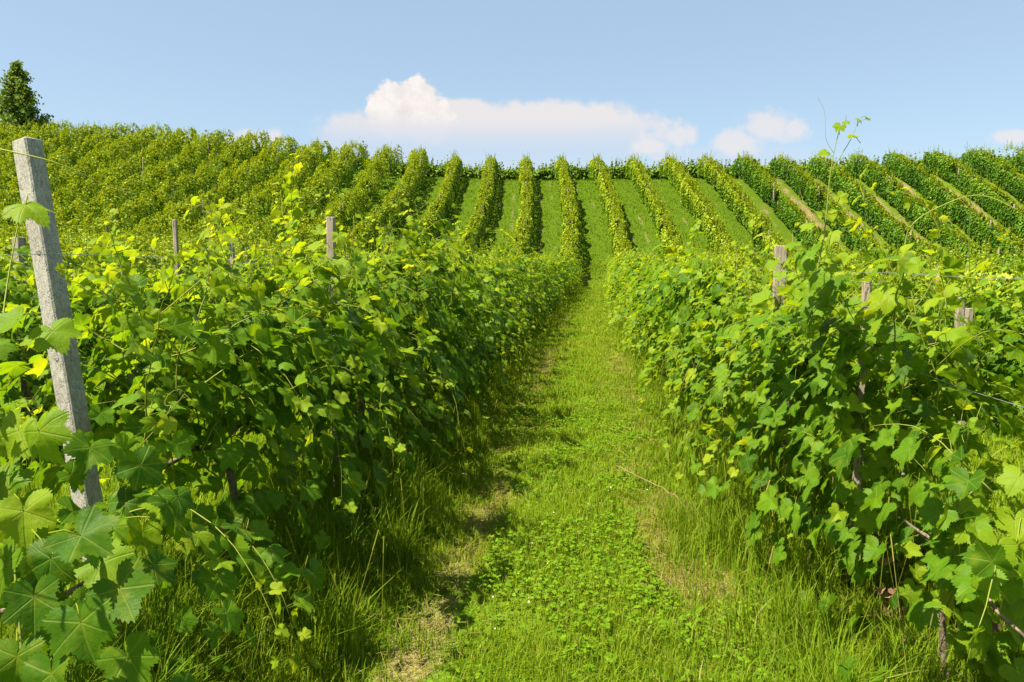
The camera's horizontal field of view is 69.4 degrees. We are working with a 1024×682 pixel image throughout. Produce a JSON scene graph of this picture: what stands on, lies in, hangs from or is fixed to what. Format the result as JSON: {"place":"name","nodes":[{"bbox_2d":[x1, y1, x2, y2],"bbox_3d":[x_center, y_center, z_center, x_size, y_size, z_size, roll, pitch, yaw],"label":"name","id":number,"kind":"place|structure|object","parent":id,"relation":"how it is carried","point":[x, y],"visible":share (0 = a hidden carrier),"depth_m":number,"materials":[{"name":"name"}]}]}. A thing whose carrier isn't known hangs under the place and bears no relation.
{"place":"outdoors","nodes":[
{"label":"outdoors","id":0,"kind":"place"},
{"bbox_2d":[0,282,1023,681],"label":"verge grass","id":1,"kind":"structure","parent":0,"point":[816,646],"depth_m":3.53,"materials":[{"name":"green plant"}]},
{"bbox_2d":[615,465,700,530],"bbox_3d":[0.993,1.014,4.905,0.096,0.068,1.543,-1,6,-12],"label":"dry cane","id":2,"kind":"object","parent":1,"relation":"on","point":[650,482],"visible":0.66,"depth_m":5.09,"materials":[{"name":"brown plant"}]},
{"bbox_2d":[0,149,1023,681],"bbox_3d":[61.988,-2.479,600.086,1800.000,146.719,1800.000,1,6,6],"label":"ground","id":3,"kind":"structure","parent":0,"point":[778,223],"depth_m":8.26,"materials":[{"name":"green plant"}]},
{"bbox_2d":[0,284,41,457],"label":"grapevine","id":4,"kind":"object","parent":3,"relation":"on","point":[15,393],"visible":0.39,"depth_m":5.42,"materials":[{"name":"green plant"}]},
{"bbox_2d":[0,116,44,145],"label":"vine row","id":5,"kind":"object","parent":3,"relation":"on","point":[12,130],"visible":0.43,"depth_m":66.94,"materials":[{"name":"green plant"}]},
{"bbox_2d":[12,237,37,420],"bbox_3d":[-4.188,0.089,6.381,0.088,1.956,0.082,3,7,22],"label":"trellis post","id":6,"kind":"object","parent":3,"relation":"on","point":[20,242],"visible":0.22,"depth_m":6.27,"materials":[{"name":"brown wood"}]},
{"bbox_2d":[0,59,55,146],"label":"ridge tree","id":7,"kind":"object","parent":3,"relation":"on","point":[18,101],"visible":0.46,"depth_m":82.84,"materials":[{"name":"green plant"}]},
{"bbox_2d":[0,118,72,165],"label":"vine row","id":8,"kind":"object","parent":3,"relation":"on","point":[53,130],"visible":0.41,"depth_m":65.64,"materials":[{"name":"green plant"}]},
{"bbox_2d":[0,119,109,187],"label":"vine row","id":9,"kind":"object","parent":3,"relation":"on","point":[80,132],"visible":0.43,"depth_m":63.92,"materials":[{"name":"green plant"}]},
{"bbox_2d":[0,239,119,419],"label":"grapevine","id":10,"kind":"object","parent":3,"relation":"on","point":[23,293],"visible":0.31,"depth_m":5.85,"materials":[{"name":"green plant"}]},
{"bbox_2d":[12,137,122,678],"bbox_3d":[-1.621,0.354,2.750,0.083,2.235,0.082,-10,0,22],"label":"trellis post","id":11,"kind":"object","parent":3,"relation":"on","point":[53,297],"visible":0.63,"depth_m":2.73,"materials":[{"name":"grey concrete"}]},
{"bbox_2d":[0,122,145,205],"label":"vine row","id":12,"kind":"object","parent":3,"relation":"on","point":[67,158],"visible":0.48,"depth_m":60.08,"materials":[{"name":"green plant"}]},
{"bbox_2d":[0,121,173,224],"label":"vine row","id":13,"kind":"object","parent":3,"relation":"on","point":[126,150],"visible":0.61,"depth_m":58.54,"materials":[{"name":"green plant"}]},
{"bbox_2d":[10,250,175,407],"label":"grapevine","id":14,"kind":"object","parent":3,"relation":"on","point":[93,308],"visible":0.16,"depth_m":6.97,"materials":[{"name":"green plant"}]},
{"bbox_2d":[0,126,196,234],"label":"vine row","id":15,"kind":"object","parent":3,"relation":"on","point":[178,136],"visible":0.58,"depth_m":56.47,"materials":[{"name":"green plant"}]},
{"bbox_2d":[0,130,234,241],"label":"vine row","id":16,"kind":"object","parent":3,"relation":"on","point":[186,155],"visible":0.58,"depth_m":53.89,"materials":[{"name":"green plant"}]},
{"bbox_2d":[6,130,271,247],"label":"vine row","id":17,"kind":"object","parent":3,"relation":"on","point":[202,182],"visible":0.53,"depth_m":53.22,"materials":[{"name":"green plant"}]},
{"bbox_2d":[0,148,289,681],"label":"grapevine","id":18,"kind":"object","parent":3,"relation":"on","point":[42,570],"visible":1,"depth_m":1.80,"materials":[{"name":"green plant"}]},
{"bbox_2d":[73,219,237,389],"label":"grapevine","id":19,"kind":"object","parent":3,"relation":"on","point":[167,300],"visible":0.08,"depth_m":8.10,"materials":[{"name":"green plant"}]},
{"bbox_2d":[8,137,332,249],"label":"vine row","id":20,"kind":"object","parent":3,"relation":"on","point":[304,173],"visible":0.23,"depth_m":53.39,"materials":[{"name":"green plant"}]},
{"bbox_2d":[172,219,179,276],"bbox_3d":[-3.938,-0.321,8.753,0.052,2.207,0.049,0,6,4],"label":"trellis post","id":21,"kind":"object","parent":3,"relation":"on","point":[175,235],"visible":0.27,"depth_m":8.64,"materials":[{"name":"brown wood"}]},
{"bbox_2d":[63,133,298,254],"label":"vine row","id":22,"kind":"object","parent":3,"relation":"on","point":[224,188],"visible":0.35,"depth_m":54.51,"materials":[{"name":"green plant"}]},
{"bbox_2d":[3,137,369,265],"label":"vine row","id":23,"kind":"object","parent":3,"relation":"on","point":[348,164],"visible":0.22,"depth_m":54.88,"materials":[{"name":"green plant"}]},
{"bbox_2d":[0,142,404,266],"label":"vine row","id":24,"kind":"object","parent":3,"relation":"on","point":[385,169],"visible":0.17,"depth_m":53.31,"materials":[{"name":"green plant"}]},
{"bbox_2d":[139,236,267,336],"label":"grapevine","id":25,"kind":"object","parent":3,"relation":"on","point":[227,252],"visible":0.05,"depth_m":9.39,"materials":[{"name":"green plant"}]},
{"bbox_2d":[0,191,429,673],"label":"grapevine","id":26,"kind":"object","parent":3,"relation":"on","point":[236,352],"visible":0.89,"depth_m":3.10,"materials":[{"name":"green plant"}]},
{"bbox_2d":[1,146,428,271],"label":"vine row","id":27,"kind":"object","parent":3,"relation":"on","point":[414,168],"visible":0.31,"depth_m":50.41,"materials":[{"name":"green plant"}]},
{"bbox_2d":[229,228,234,276],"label":"trellis post","id":28,"kind":"object","parent":3,"relation":"on","point":[232,256],"visible":0.11,"depth_m":10.01,"materials":[{"name":"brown wood"}]},
{"bbox_2d":[5,149,462,295],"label":"vine row","id":29,"kind":"object","parent":3,"relation":"on","point":[435,208],"visible":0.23,"depth_m":51.49,"materials":[{"name":"green plant"}]},
{"bbox_2d":[184,222,293,314],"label":"grapevine","id":30,"kind":"object","parent":3,"relation":"on","point":[273,270],"visible":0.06,"depth_m":10.30,"materials":[{"name":"green plant"}]},
{"bbox_2d":[0,152,497,319],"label":"vine row","id":31,"kind":"object","parent":3,"relation":"on","point":[477,215],"visible":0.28,"depth_m":17.66,"materials":[{"name":"green plant"}]},
{"bbox_2d":[238,244,312,303],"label":"grapevine","id":32,"kind":"object","parent":3,"relation":"on","point":[261,271],"visible":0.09,"depth_m":11.48,"materials":[{"name":"green plant"}]},
{"bbox_2d":[135,199,453,529],"bbox_3d":[-1.254,0.216,4.351,1.868,2.050,1.815,1,6,7],"label":"grapevine","id":33,"kind":"object","parent":3,"relation":"on","point":[320,269],"visible":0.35,"depth_m":4.12,"materials":[{"name":"green plant"}]},
{"bbox_2d":[149,147,499,471],"bbox_3d":[-1.261,-0.139,5.641,2.211,2.460,2.503,-1,6,-9],"label":"grapevine","id":34,"kind":"object","parent":3,"relation":"on","point":[425,269],"visible":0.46,"depth_m":5.15,"materials":[{"name":"green plant"}]},
{"bbox_2d":[326,217,340,486],"bbox_3d":[-1.210,0.195,5.049,0.058,2.062,0.052,0,6,4],"label":"trellis post","id":35,"kind":"object","parent":3,"relation":"on","point":[330,225],"visible":0.3,"depth_m":4.94,"materials":[{"name":"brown wood"}]},
{"bbox_2d":[12,254,467,265],"bbox_3d":[0.400,-2.075,18.949,0.255,0.084,36.804,1,6,7],"label":"trellis wire","id":36,"kind":"object","parent":35,"relation":"attached to","point":[141,256],"visible":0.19,"depth_m":2.65,"materials":[{"name":"grey metal"}]},
{"bbox_2d":[278,204,509,432],"bbox_3d":[-1.019,-0.097,6.300,1.939,2.190,2.318,1,6,9],"label":"grapevine","id":37,"kind":"object","parent":3,"relation":"on","point":[450,324],"visible":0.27,"depth_m":6.34,"materials":[{"name":"green plant"}]},
{"bbox_2d":[342,216,530,409],"bbox_3d":[-0.933,-0.187,7.513,2.326,2.129,1.990,1,6,5],"label":"grapevine","id":38,"kind":"object","parent":3,"relation":"on","point":[456,305],"visible":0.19,"depth_m":7.27,"materials":[{"name":"green plant"}]},
{"bbox_2d":[353,208,526,392],"bbox_3d":[-0.852,-0.357,8.501,2.048,2.256,1.843,1,6,9],"label":"grapevine","id":39,"kind":"object","parent":3,"relation":"on","point":[503,283],"visible":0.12,"depth_m":8.29,"materials":[{"name":"green plant"}]},
{"bbox_2d":[407,258,532,369],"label":"grapevine","id":40,"kind":"object","parent":3,"relation":"on","point":[510,289],"visible":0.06,"depth_m":9.67,"materials":[{"name":"green plant"}]},
{"bbox_2d":[421,151,535,265],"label":"vine row","id":41,"kind":"object","parent":3,"relation":"on","point":[527,235],"visible":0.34,"depth_m":48.81,"materials":[{"name":"green plant"}]},
{"bbox_2d":[424,241,545,358],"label":"grapevine","id":42,"kind":"object","parent":3,"relation":"on","point":[521,298],"visible":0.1,"depth_m":10.45,"materials":[{"name":"green plant"}]},
{"bbox_2d":[442,220,544,353],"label":"grapevine","id":43,"kind":"object","parent":3,"relation":"on","point":[515,271],"visible":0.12,"depth_m":11.44,"materials":[{"name":"green plant"}]},
{"bbox_2d":[449,229,546,344],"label":"grapevine","id":44,"kind":"object","parent":3,"relation":"on","point":[512,330],"visible":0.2,"depth_m":12.73,"materials":[{"name":"green plant"}]},
{"bbox_2d":[462,233,547,336],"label":"grapevine","id":45,"kind":"object","parent":3,"relation":"on","point":[507,252],"visible":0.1,"depth_m":13.79,"materials":[{"name":"green plant"}]},
{"bbox_2d":[475,246,546,338],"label":"grapevine","id":46,"kind":"object","parent":3,"relation":"on","point":[524,259],"visible":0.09,"depth_m":14.85,"materials":[{"name":"green plant"}]},
{"bbox_2d":[482,251,551,329],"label":"grapevine","id":47,"kind":"object","parent":3,"relation":"on","point":[527,256],"visible":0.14,"depth_m":15.46,"materials":[{"name":"green plant"}]},
{"bbox_2d":[490,254,559,326],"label":"grapevine","id":48,"kind":"object","parent":3,"relation":"on","point":[543,267],"visible":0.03,"depth_m":17.05,"materials":[{"name":"green plant"}]},
{"bbox_2d":[495,252,564,316],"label":"grapevine","id":49,"kind":"object","parent":3,"relation":"on","point":[556,289],"visible":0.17,"depth_m":19.99,"materials":[{"name":"green plant"}]},
{"bbox_2d":[502,255,566,315],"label":"grapevine","id":50,"kind":"object","parent":3,"relation":"on","point":[554,292],"visible":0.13,"depth_m":20.97,"materials":[{"name":"green plant"}]},
{"bbox_2d":[522,251,555,316],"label":"grapevine","id":51,"kind":"object","parent":3,"relation":"on","point":[547,279],"visible":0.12,"depth_m":17.93,"materials":[{"name":"green plant"}]},
{"bbox_2d":[511,253,569,310],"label":"grapevine","id":52,"kind":"object","parent":3,"relation":"on","point":[557,281],"visible":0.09,"depth_m":23.03,"materials":[{"name":"green plant"}]},
{"bbox_2d":[532,257,556,316],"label":"grapevine","id":53,"kind":"object","parent":3,"relation":"on","point":[542,312],"visible":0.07,"depth_m":18.97,"materials":[{"name":"green plant"}]},
{"bbox_2d":[69,160,1020,279],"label":"hillside grass","id":54,"kind":"structure","parent":3,"relation":"on","point":[580,210],"depth_m":55.34,"materials":[{"name":"green plant"}]},
{"bbox_2d":[68,133,1023,180],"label":"vine row","id":55,"kind":"object","parent":3,"relation":"on","point":[617,170],"visible":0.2,"depth_m":67.02,"materials":[{"name":"green plant"}]},
{"bbox_2d":[535,255,563,307],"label":"grapevine","id":56,"kind":"object","parent":3,"relation":"on","point":[553,275],"visible":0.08,"depth_m":22.03,"materials":[{"name":"green plant"}]},
{"bbox_2d":[530,253,573,299],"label":"grapevine","id":57,"kind":"object","parent":3,"relation":"on","point":[565,272],"visible":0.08,"depth_m":25.17,"materials":[{"name":"green plant"}]},
{"bbox_2d":[532,253,574,300],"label":"grapevine","id":58,"kind":"object","parent":3,"relation":"on","point":[550,258],"visible":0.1,"depth_m":23.92,"materials":[{"name":"green plant"}]},
{"bbox_2d":[539,253,580,298],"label":"grapevine","id":59,"kind":"object","parent":3,"relation":"on","point":[572,274],"visible":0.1,"depth_m":30.46,"materials":[{"name":"green plant"}]},
{"bbox_2d":[102,148,1023,180],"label":"vine row","id":60,"kind":"object","parent":3,"relation":"on","point":[610,177],"visible":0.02,"depth_m":69.06,"materials":[{"name":"green plant"}]},
{"bbox_2d":[552,252,574,294],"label":"grapevine","id":61,"kind":"object","parent":3,"relation":"on","point":[568,270],"visible":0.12,"depth_m":28.46,"materials":[{"name":"green plant"}]},
{"bbox_2d":[554,154,581,268],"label":"vine row","id":62,"kind":"object","parent":3,"relation":"on","point":[573,206],"visible":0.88,"depth_m":50.83,"materials":[{"name":"green plant"}]},
{"bbox_2d":[190,347,952,681],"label":"dry straw","id":63,"kind":"object","parent":3,"relation":"on","point":[586,551],"visible":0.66,"depth_m":3.78,"materials":[{"name":"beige plant"}]},
{"bbox_2d":[144,406,1007,651],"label":"dead leaves","id":64,"kind":"object","parent":3,"relation":"on","point":[890,593],"visible":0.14,"depth_m":3.25,"materials":[{"name":"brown plant"}]},
{"bbox_2d":[588,152,633,258],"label":"vine row","id":65,"kind":"object","parent":3,"relation":"on","point":[607,203],"visible":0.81,"depth_m":51.72,"materials":[{"name":"green plant"}]},
{"bbox_2d":[427,362,808,681],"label":"clover","id":66,"kind":"object","parent":3,"relation":"on","point":[640,595],"depth_m":3.69,"materials":[{"name":"green plant"}]},
{"bbox_2d":[607,251,641,309],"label":"grapevine","id":67,"kind":"object","parent":3,"relation":"on","point":[618,260],"visible":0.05,"depth_m":19.41,"materials":[{"name":"green plant"}]},
{"bbox_2d":[602,254,668,311],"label":"grapevine","id":68,"kind":"object","parent":3,"relation":"on","point":[615,295],"visible":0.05,"depth_m":20.61,"materials":[{"name":"green plant"}]},
{"bbox_2d":[603,234,672,320],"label":"grapevine","id":69,"kind":"object","parent":3,"relation":"on","point":[616,276],"visible":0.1,"depth_m":16.38,"materials":[{"name":"green plant"}]},
{"bbox_2d":[603,251,683,320],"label":"grapevine","id":70,"kind":"object","parent":3,"relation":"on","point":[662,259],"visible":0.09,"depth_m":17.05,"materials":[{"name":"green plant"}]},
{"bbox_2d":[607,254,680,314],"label":"grapevine","id":71,"kind":"object","parent":3,"relation":"on","point":[622,270],"visible":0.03,"depth_m":18.42,"materials":[{"name":"green plant"}]},
{"bbox_2d":[616,250,676,332],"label":"grapevine","id":72,"kind":"object","parent":3,"relation":"on","point":[644,259],"visible":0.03,"depth_m":14.96,"materials":[{"name":"green plant"}]},
{"bbox_2d":[616,246,679,339],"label":"grapevine","id":73,"kind":"object","parent":3,"relation":"on","point":[637,265],"visible":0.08,"depth_m":13.89,"materials":[{"name":"green plant"}]},
{"bbox_2d":[606,254,695,340],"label":"grapevine","id":74,"kind":"object","parent":3,"relation":"on","point":[623,288],"visible":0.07,"depth_m":13.11,"materials":[{"name":"green plant"}]},
{"bbox_2d":[607,255,710,347],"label":"grapevine","id":75,"kind":"object","parent":3,"relation":"on","point":[626,278],"visible":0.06,"depth_m":12.09,"materials":[{"name":"green plant"}]},
{"bbox_2d":[604,247,732,355],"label":"grapevine","id":76,"kind":"object","parent":3,"relation":"on","point":[626,287],"visible":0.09,"depth_m":10.98,"materials":[{"name":"green plant"}]},
{"bbox_2d":[615,218,744,378],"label":"grapevine","id":77,"kind":"object","parent":3,"relation":"on","point":[640,291],"visible":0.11,"depth_m":8.83,"materials":[{"name":"green plant"}]},
{"bbox_2d":[609,244,753,363],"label":"grapevine","id":78,"kind":"object","parent":3,"relation":"on","point":[632,323],"visible":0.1,"depth_m":9.79,"materials":[{"name":"green plant"}]},
{"bbox_2d":[625,152,764,275],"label":"vine row","id":79,"kind":"object","parent":3,"relation":"on","point":[656,207],"visible":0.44,"depth_m":49.62,"materials":[{"name":"green plant"}]},
{"bbox_2d":[617,243,816,413],"bbox_3d":[2.084,-0.109,7.848,2.001,1.852,1.818,0,6,3],"label":"grapevine","id":80,"kind":"object","parent":3,"relation":"on","point":[681,278],"visible":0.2,"depth_m":7.59,"materials":[{"name":"green plant"}]},
{"bbox_2d":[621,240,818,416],"bbox_3d":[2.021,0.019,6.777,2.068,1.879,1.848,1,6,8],"label":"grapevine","id":81,"kind":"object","parent":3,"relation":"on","point":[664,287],"visible":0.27,"depth_m":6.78,"materials":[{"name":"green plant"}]},
{"bbox_2d":[769,245,787,451],"bbox_3d":[1.892,0.257,5.299,0.090,1.871,0.080,2,6,14],"label":"trellis post","id":82,"kind":"object","parent":3,"relation":"on","point":[780,252],"visible":0.19,"depth_m":5.18,"materials":[{"name":"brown wood"}]},
{"bbox_2d":[716,263,1012,278],"bbox_3d":[3.465,-2.026,18.837,0.254,0.083,36.004,1,6,7],"label":"trellis wire","id":83,"kind":"object","parent":82,"relation":"attached to","point":[914,274],"visible":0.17,"depth_m":3.06,"materials":[{"name":"grey metal"}]},
{"bbox_2d":[657,240,920,459],"bbox_3d":[1.990,0.141,5.853,1.779,1.846,1.754,0,6,3],"label":"grapevine","id":84,"kind":"object","parent":3,"relation":"on","point":[685,313],"visible":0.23,"depth_m":5.75,"materials":[{"name":"green plant"}]},
{"bbox_2d":[662,212,983,509],"bbox_3d":[1.888,0.193,4.571,1.778,2.008,2.125,0,6,1],"label":"grapevine","id":85,"kind":"object","parent":3,"relation":"on","point":[746,357],"visible":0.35,"depth_m":4.56,"materials":[{"name":"green plant"}]},
{"bbox_2d":[659,153,1023,362],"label":"vine row","id":86,"kind":"object","parent":3,"relation":"on","point":[696,201],"visible":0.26,"depth_m":46.34,"materials":[{"name":"green plant"}]},
{"bbox_2d":[668,96,1023,577],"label":"grapevine","id":87,"kind":"object","parent":3,"relation":"on","point":[836,379],"visible":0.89,"depth_m":3.33,"materials":[{"name":"green plant"}]},
{"bbox_2d":[697,150,1013,302],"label":"vine row","id":88,"kind":"object","parent":3,"relation":"on","point":[721,179],"visible":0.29,"depth_m":51.87,"materials":[{"name":"green plant"}]},
{"bbox_2d":[690,389,1023,681],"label":"grapevine","id":89,"kind":"object","parent":3,"relation":"on","point":[979,568],"visible":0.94,"depth_m":2.49,"materials":[{"name":"green plant"}]},
{"bbox_2d":[849,278,871,540],"bbox_3d":[1.720,0.520,3.671,0.042,1.660,0.038,2,6,14],"label":"trellis post","id":90,"kind":"object","parent":3,"relation":"on","point":[860,392],"visible":0.22,"depth_m":3.63,"materials":[{"name":"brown wood"}]},
{"bbox_2d":[732,150,1016,293],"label":"vine row","id":91,"kind":"object","parent":3,"relation":"on","point":[794,215],"visible":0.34,"depth_m":52.88,"materials":[{"name":"green plant"}]},
{"bbox_2d":[769,153,1016,275],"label":"vine row","id":92,"kind":"object","parent":3,"relation":"on","point":[793,170],"visible":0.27,"depth_m":53.98,"materials":[{"name":"green plant"}]},
{"bbox_2d":[844,266,968,357],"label":"grapevine","id":93,"kind":"object","parent":3,"relation":"on","point":[912,274],"visible":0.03,"depth_m":10.74,"materials":[{"name":"green plant"}]},
{"bbox_2d":[808,152,1019,272],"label":"vine row","id":94,"kind":"object","parent":3,"relation":"on","point":[895,230],"visible":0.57,"depth_m":51.84,"materials":[{"name":"green plant"}]},
{"bbox_2d":[850,263,988,363],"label":"grapevine","id":95,"kind":"object","parent":3,"relation":"on","point":[920,290],"visible":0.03,"depth_m":9.76,"materials":[{"name":"green plant"}]},
{"bbox_2d":[844,146,1023,267],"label":"vine row","id":96,"kind":"object","parent":3,"relation":"on","point":[918,209],"visible":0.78,"depth_m":52.40,"materials":[{"name":"green plant"}]},
{"bbox_2d":[869,262,1022,385],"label":"grapevine","id":97,"kind":"object","parent":3,"relation":"on","point":[981,324],"visible":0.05,"depth_m":8.78,"materials":[{"name":"green plant"}]},
{"bbox_2d":[881,149,1023,257],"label":"vine row","id":98,"kind":"object","parent":3,"relation":"on","point":[902,164],"visible":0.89,"depth_m":53.30,"materials":[{"name":"green plant"}]},
{"bbox_2d":[891,232,1023,425],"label":"grapevine","id":99,"kind":"object","parent":3,"relation":"on","point":[990,322],"visible":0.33,"depth_m":7.71,"materials":[{"name":"green plant"}]},
{"bbox_2d":[953,297,965,415],"bbox_3d":[4.475,0.299,7.450,0.073,1.485,0.066,1,6,5],"label":"trellis post","id":100,"kind":"object","parent":3,"relation":"on","point":[960,311],"visible":0.23,"depth_m":7.36,"materials":[{"name":"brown wood"}]},
{"bbox_2d":[958,308,973,426],"bbox_3d":[4.457,0.370,7.278,0.062,1.387,0.057,0,6,2],"label":"trellis post","id":101,"kind":"object","parent":3,"relation":"on","point":[969,312],"visible":0.19,"depth_m":7.19,"materials":[{"name":"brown wood"}]},
{"bbox_2d":[922,145,1023,238],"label":"vine row","id":102,"kind":"object","parent":3,"relation":"on","point":[941,161],"visible":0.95,"depth_m":55.14,"materials":[{"name":"green plant"}]},
{"bbox_2d":[956,274,1023,429],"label":"grapevine","id":103,"kind":"object","parent":3,"relation":"on","point":[997,359],"visible":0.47,"depth_m":7.14,"materials":[{"name":"green plant"}]},
{"bbox_2d":[960,144,1023,202],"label":"vine row","id":104,"kind":"object","parent":3,"relation":"on","point":[1013,180],"visible":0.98,"depth_m":58.01,"materials":[{"name":"green plant"}]},
{"bbox_2d":[1001,140,1023,172],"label":"vine row","id":105,"kind":"object","parent":3,"relation":"on","point":[1018,161],"visible":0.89,"depth_m":59.83,"materials":[{"name":"green plant"}]},
{"bbox_2d":[0,0,1023,178],"label":"sky","id":106,"kind":"structure","parent":0,"point":[507,79],"materials":[{"name":"blue"}]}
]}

